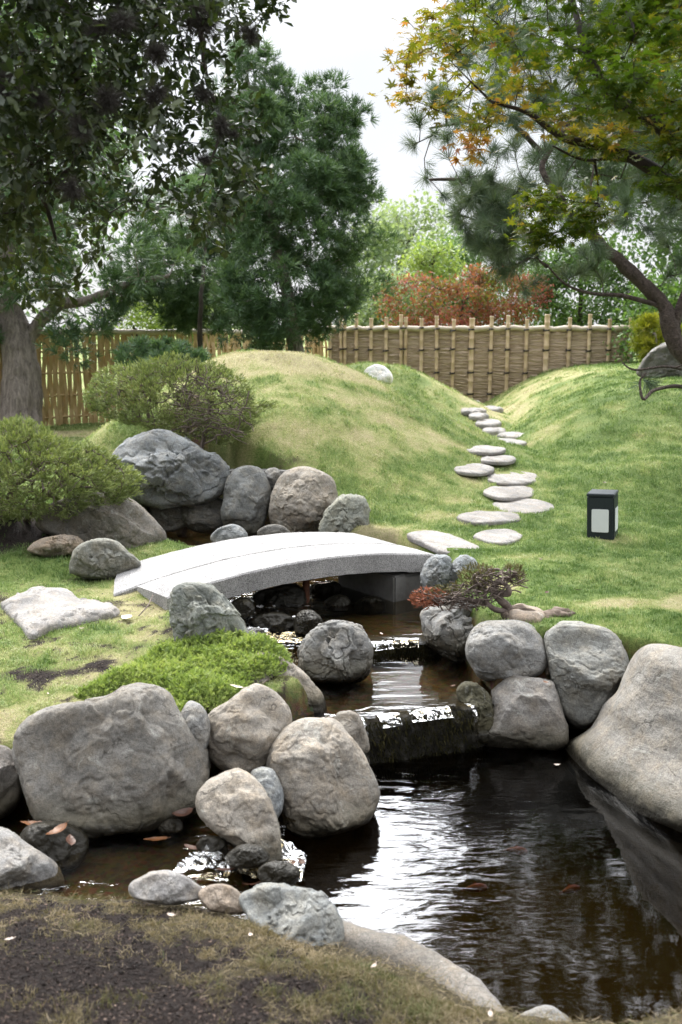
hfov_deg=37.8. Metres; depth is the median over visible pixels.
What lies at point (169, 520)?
boulder
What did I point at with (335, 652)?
boulder
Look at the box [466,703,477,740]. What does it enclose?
falling water
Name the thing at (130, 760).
boulder
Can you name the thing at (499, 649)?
boulder
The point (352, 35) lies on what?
sky
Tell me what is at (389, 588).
channel wall
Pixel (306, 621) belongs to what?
wet rock
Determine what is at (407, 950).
boulder
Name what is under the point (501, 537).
stepping stone
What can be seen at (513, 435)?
stepping stone
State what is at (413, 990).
bank grass
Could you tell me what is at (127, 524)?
boulder
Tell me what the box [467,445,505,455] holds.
stepping stone
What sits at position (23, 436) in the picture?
juniper bush
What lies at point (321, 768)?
boulder
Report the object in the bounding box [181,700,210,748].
boulder
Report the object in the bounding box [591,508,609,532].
window frame
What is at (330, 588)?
wet rock
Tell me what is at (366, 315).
pale tree
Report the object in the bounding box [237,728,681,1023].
pond water
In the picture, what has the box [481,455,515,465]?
stepping stone
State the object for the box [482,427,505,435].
stepping stone
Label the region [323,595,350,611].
wet rock
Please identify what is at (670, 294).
green tree
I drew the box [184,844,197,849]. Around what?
fallen leaf
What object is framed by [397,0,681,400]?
pine tree
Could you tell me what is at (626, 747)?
boulder
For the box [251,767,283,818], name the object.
boulder
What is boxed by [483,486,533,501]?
stepping stone
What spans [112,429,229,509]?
boulder
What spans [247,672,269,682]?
boulder
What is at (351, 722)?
boulder
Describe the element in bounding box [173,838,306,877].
stream rapids
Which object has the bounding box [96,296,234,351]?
lime tree
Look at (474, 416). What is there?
stepping stone
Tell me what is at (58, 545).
boulder
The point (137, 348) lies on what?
shrub
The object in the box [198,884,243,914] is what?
boulder
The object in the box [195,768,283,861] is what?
boulder
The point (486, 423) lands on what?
stepping stone
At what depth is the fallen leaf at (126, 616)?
6.86 m
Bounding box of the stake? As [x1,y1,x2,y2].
[302,580,309,606]
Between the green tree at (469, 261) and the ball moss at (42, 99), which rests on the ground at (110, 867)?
the green tree at (469, 261)
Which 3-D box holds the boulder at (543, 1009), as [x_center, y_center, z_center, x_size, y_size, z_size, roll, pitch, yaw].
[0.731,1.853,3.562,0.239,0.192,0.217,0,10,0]
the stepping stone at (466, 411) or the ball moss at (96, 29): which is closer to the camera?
the ball moss at (96, 29)
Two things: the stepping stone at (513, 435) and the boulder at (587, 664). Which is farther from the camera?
the stepping stone at (513, 435)
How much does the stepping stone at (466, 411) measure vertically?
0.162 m
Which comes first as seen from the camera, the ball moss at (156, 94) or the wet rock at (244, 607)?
the ball moss at (156, 94)
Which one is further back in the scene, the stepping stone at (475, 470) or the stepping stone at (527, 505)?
the stepping stone at (475, 470)
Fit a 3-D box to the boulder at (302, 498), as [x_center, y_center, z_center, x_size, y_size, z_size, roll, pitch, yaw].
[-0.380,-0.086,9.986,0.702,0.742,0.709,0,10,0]
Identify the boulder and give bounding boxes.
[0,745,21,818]
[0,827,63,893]
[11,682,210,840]
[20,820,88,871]
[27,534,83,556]
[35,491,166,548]
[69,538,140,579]
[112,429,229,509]
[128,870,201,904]
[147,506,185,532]
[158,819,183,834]
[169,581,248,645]
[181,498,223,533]
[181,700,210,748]
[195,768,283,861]
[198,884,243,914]
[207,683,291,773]
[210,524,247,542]
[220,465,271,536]
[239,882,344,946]
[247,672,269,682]
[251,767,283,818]
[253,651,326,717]
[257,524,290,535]
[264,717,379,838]
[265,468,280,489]
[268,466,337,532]
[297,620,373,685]
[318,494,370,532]
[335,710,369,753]
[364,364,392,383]
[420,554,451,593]
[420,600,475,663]
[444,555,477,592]
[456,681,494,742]
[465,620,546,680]
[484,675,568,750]
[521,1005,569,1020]
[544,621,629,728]
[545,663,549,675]
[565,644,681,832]
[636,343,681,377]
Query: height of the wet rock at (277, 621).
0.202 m
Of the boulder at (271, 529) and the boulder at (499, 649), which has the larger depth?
the boulder at (271, 529)
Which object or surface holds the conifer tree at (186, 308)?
on the ground at (110, 867)
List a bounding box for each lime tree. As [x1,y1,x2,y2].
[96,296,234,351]
[398,235,467,323]
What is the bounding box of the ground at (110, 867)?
[0,335,681,1023]
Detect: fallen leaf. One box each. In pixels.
[20,821,41,824]
[46,821,67,834]
[66,834,75,845]
[121,614,131,618]
[144,836,169,840]
[172,807,194,815]
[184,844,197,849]
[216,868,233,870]
[299,858,305,863]
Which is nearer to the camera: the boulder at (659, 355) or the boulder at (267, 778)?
the boulder at (267, 778)
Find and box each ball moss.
[0,67,27,108]
[26,84,55,113]
[51,173,86,206]
[62,105,100,147]
[79,12,114,44]
[87,78,128,122]
[96,2,142,41]
[137,38,174,70]
[140,76,172,111]
[170,0,231,49]
[189,82,216,106]
[194,150,214,168]
[208,110,232,145]
[225,128,239,140]
[232,19,261,52]
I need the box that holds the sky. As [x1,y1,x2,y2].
[4,0,681,329]
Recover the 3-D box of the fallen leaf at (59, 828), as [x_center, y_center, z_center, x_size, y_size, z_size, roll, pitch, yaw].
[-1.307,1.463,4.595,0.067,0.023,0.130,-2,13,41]
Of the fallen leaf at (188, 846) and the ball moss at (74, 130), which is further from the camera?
the fallen leaf at (188, 846)
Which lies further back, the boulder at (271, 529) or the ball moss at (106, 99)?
the boulder at (271, 529)
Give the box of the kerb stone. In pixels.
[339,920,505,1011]
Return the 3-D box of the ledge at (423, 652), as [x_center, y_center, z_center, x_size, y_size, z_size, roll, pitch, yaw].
[0.481,1.006,7.229,0.608,0.174,0.251,-2,10,-11]
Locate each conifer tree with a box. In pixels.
[107,159,250,360]
[194,34,405,353]
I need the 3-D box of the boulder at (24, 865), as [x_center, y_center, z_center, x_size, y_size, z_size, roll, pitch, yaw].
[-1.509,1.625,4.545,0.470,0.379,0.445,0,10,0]
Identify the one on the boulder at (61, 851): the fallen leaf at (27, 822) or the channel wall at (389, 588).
the fallen leaf at (27, 822)
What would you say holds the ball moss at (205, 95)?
attached to the oak tree at (22, 121)
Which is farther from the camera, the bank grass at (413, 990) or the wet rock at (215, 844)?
the wet rock at (215, 844)
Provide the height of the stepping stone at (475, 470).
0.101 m
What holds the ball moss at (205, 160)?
attached to the oak tree at (22, 121)
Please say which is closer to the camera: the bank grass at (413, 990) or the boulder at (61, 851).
the bank grass at (413, 990)
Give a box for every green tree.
[2,1,161,357]
[397,218,565,325]
[509,240,658,326]
[548,19,681,324]
[603,257,681,362]
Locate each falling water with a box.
[372,638,419,650]
[377,712,399,727]
[408,706,453,722]
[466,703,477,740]
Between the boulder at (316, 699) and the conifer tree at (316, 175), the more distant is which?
the conifer tree at (316, 175)
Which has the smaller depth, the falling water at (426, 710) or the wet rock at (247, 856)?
the wet rock at (247, 856)
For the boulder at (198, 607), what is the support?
on the ground at (110, 867)
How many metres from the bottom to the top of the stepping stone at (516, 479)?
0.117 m
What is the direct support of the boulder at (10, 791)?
on the ground at (110, 867)
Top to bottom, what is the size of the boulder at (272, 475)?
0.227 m
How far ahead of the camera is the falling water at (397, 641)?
7.17 m
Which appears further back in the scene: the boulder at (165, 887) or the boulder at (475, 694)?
the boulder at (475, 694)
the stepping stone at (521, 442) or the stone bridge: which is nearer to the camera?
the stone bridge
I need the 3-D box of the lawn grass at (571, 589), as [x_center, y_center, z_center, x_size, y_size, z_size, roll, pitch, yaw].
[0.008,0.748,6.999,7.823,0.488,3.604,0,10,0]
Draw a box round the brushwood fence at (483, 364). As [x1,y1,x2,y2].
[326,314,638,402]
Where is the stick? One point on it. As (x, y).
(146, 606)
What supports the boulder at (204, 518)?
on the spring pool water
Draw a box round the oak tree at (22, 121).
[0,0,296,335]
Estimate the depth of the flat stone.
6.63 m
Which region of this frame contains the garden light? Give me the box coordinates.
[587,489,618,539]
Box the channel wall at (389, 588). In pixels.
[339,572,405,614]
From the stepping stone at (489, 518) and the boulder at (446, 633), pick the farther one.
the stepping stone at (489, 518)
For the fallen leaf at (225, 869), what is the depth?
4.51 m
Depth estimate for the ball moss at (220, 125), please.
4.09 m
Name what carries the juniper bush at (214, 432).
on the ground at (110, 867)
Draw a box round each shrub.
[107,331,212,388]
[372,262,555,326]
[627,310,681,361]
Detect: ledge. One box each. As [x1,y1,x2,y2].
[354,697,494,765]
[369,634,442,665]
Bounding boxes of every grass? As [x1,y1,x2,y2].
[0,544,681,740]
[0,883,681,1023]
[0,895,588,1023]
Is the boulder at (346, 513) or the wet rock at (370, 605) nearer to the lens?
the wet rock at (370, 605)
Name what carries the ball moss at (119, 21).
attached to the oak tree at (22, 121)
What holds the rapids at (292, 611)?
on the pool water at (284, 634)
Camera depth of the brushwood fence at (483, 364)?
22.99 m
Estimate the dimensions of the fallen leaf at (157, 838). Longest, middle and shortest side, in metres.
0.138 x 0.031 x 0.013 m
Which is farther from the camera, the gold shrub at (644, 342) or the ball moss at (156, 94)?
the gold shrub at (644, 342)
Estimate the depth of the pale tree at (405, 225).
39.49 m
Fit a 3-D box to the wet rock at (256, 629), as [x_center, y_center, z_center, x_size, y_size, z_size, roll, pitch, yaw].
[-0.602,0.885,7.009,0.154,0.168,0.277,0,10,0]
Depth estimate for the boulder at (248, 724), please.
5.21 m
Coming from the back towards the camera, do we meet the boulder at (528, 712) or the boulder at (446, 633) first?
the boulder at (446, 633)
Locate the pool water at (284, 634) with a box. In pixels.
[230,577,350,647]
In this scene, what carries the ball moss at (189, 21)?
attached to the oak tree at (22, 121)
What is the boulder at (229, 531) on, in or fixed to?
on the spring pool water
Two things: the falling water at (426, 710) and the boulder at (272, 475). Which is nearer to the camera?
the falling water at (426, 710)
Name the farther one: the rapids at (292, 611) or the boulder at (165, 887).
the rapids at (292, 611)
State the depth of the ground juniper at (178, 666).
5.87 m
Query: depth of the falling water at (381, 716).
5.98 m
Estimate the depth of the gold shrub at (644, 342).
18.24 m
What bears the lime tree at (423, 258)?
on the ground at (110, 867)
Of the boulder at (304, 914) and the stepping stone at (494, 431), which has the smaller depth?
the boulder at (304, 914)
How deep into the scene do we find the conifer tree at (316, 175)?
16.99 m
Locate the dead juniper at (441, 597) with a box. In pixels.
[407,561,528,613]
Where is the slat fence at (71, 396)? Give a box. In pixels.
[0,325,327,425]
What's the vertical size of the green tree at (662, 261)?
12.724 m
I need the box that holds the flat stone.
[508,603,544,622]
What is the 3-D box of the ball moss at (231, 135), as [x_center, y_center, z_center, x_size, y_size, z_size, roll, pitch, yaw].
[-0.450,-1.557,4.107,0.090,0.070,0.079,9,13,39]
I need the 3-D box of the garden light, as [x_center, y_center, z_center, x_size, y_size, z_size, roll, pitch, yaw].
[2.428,0.025,9.243,0.258,0.435,0.258,2,12,24]
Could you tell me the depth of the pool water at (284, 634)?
7.84 m
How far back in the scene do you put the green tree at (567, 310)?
26.08 m
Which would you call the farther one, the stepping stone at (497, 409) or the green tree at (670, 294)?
the green tree at (670, 294)
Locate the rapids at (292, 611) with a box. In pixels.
[246,595,311,643]
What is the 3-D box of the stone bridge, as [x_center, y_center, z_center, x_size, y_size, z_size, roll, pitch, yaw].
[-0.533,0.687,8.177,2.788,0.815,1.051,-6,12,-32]
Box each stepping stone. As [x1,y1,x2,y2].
[0,586,119,639]
[407,530,478,554]
[454,463,493,476]
[457,510,520,525]
[461,407,486,415]
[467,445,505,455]
[468,412,488,420]
[473,529,522,545]
[475,419,500,428]
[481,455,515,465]
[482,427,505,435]
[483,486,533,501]
[485,405,503,412]
[487,472,537,485]
[493,498,553,513]
[497,432,524,438]
[499,438,526,445]
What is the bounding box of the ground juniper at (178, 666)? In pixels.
[72,627,293,711]
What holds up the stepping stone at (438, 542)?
on the ground at (110, 867)
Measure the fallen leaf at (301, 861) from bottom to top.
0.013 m
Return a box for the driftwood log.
[500,604,575,619]
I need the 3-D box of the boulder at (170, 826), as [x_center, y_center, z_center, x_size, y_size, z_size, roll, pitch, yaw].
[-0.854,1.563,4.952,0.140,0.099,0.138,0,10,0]
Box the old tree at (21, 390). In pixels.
[0,4,201,433]
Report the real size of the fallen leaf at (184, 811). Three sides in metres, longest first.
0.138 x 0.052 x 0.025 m
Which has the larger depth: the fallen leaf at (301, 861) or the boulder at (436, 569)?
the boulder at (436, 569)
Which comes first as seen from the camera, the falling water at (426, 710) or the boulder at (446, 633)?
the falling water at (426, 710)
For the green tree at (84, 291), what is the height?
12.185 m
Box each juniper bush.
[0,413,148,528]
[81,351,277,536]
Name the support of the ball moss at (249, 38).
attached to the oak tree at (22, 121)
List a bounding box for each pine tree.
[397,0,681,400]
[446,0,681,250]
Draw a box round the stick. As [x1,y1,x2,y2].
[138,595,152,615]
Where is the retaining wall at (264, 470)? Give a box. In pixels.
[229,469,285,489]
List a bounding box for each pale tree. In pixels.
[333,265,425,326]
[346,189,474,322]
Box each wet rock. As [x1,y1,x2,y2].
[196,835,225,853]
[225,843,269,868]
[231,597,254,618]
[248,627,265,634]
[251,612,294,631]
[252,583,306,609]
[257,860,300,885]
[293,610,322,635]
[310,580,341,600]
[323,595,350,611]
[354,595,385,614]
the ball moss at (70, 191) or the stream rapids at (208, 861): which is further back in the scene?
the stream rapids at (208, 861)
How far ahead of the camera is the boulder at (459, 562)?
8.00 m
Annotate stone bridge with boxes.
[113,532,433,611]
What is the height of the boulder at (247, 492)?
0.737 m
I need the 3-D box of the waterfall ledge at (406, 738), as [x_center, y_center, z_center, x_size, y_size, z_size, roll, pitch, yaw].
[0.529,1.405,6.144,1.043,0.413,0.297,-5,11,-24]
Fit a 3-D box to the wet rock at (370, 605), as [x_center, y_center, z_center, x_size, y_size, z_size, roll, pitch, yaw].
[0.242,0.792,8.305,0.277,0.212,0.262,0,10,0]
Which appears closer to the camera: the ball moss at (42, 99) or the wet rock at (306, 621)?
the ball moss at (42, 99)
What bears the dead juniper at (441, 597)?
on the ground at (110, 867)
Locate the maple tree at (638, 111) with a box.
[367,0,681,257]
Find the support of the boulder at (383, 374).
on the ground at (110, 867)
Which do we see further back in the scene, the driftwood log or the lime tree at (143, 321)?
the lime tree at (143, 321)
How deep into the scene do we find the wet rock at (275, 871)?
4.27 m
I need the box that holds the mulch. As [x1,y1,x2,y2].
[0,393,673,1023]
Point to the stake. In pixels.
(306, 586)
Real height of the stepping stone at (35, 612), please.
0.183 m
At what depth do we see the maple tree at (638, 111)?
4.76 m
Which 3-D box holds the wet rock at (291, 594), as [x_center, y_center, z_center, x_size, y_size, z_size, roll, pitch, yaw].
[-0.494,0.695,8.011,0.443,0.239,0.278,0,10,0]
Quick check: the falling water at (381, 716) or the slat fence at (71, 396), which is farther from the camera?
the slat fence at (71, 396)
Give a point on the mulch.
(128, 979)
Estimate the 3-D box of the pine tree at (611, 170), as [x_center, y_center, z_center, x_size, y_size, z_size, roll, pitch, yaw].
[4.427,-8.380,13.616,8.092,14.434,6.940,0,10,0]
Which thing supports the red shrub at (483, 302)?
on the ground at (110, 867)
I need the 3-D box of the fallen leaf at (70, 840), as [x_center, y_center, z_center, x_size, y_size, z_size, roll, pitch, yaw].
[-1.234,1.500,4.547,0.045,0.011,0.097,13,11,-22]
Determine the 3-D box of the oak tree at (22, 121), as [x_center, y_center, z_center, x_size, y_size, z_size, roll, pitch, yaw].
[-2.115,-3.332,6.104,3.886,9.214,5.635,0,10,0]
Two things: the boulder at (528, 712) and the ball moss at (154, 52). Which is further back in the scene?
the boulder at (528, 712)
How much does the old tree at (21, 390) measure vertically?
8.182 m
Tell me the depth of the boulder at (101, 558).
7.77 m
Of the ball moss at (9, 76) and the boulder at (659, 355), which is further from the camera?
the boulder at (659, 355)

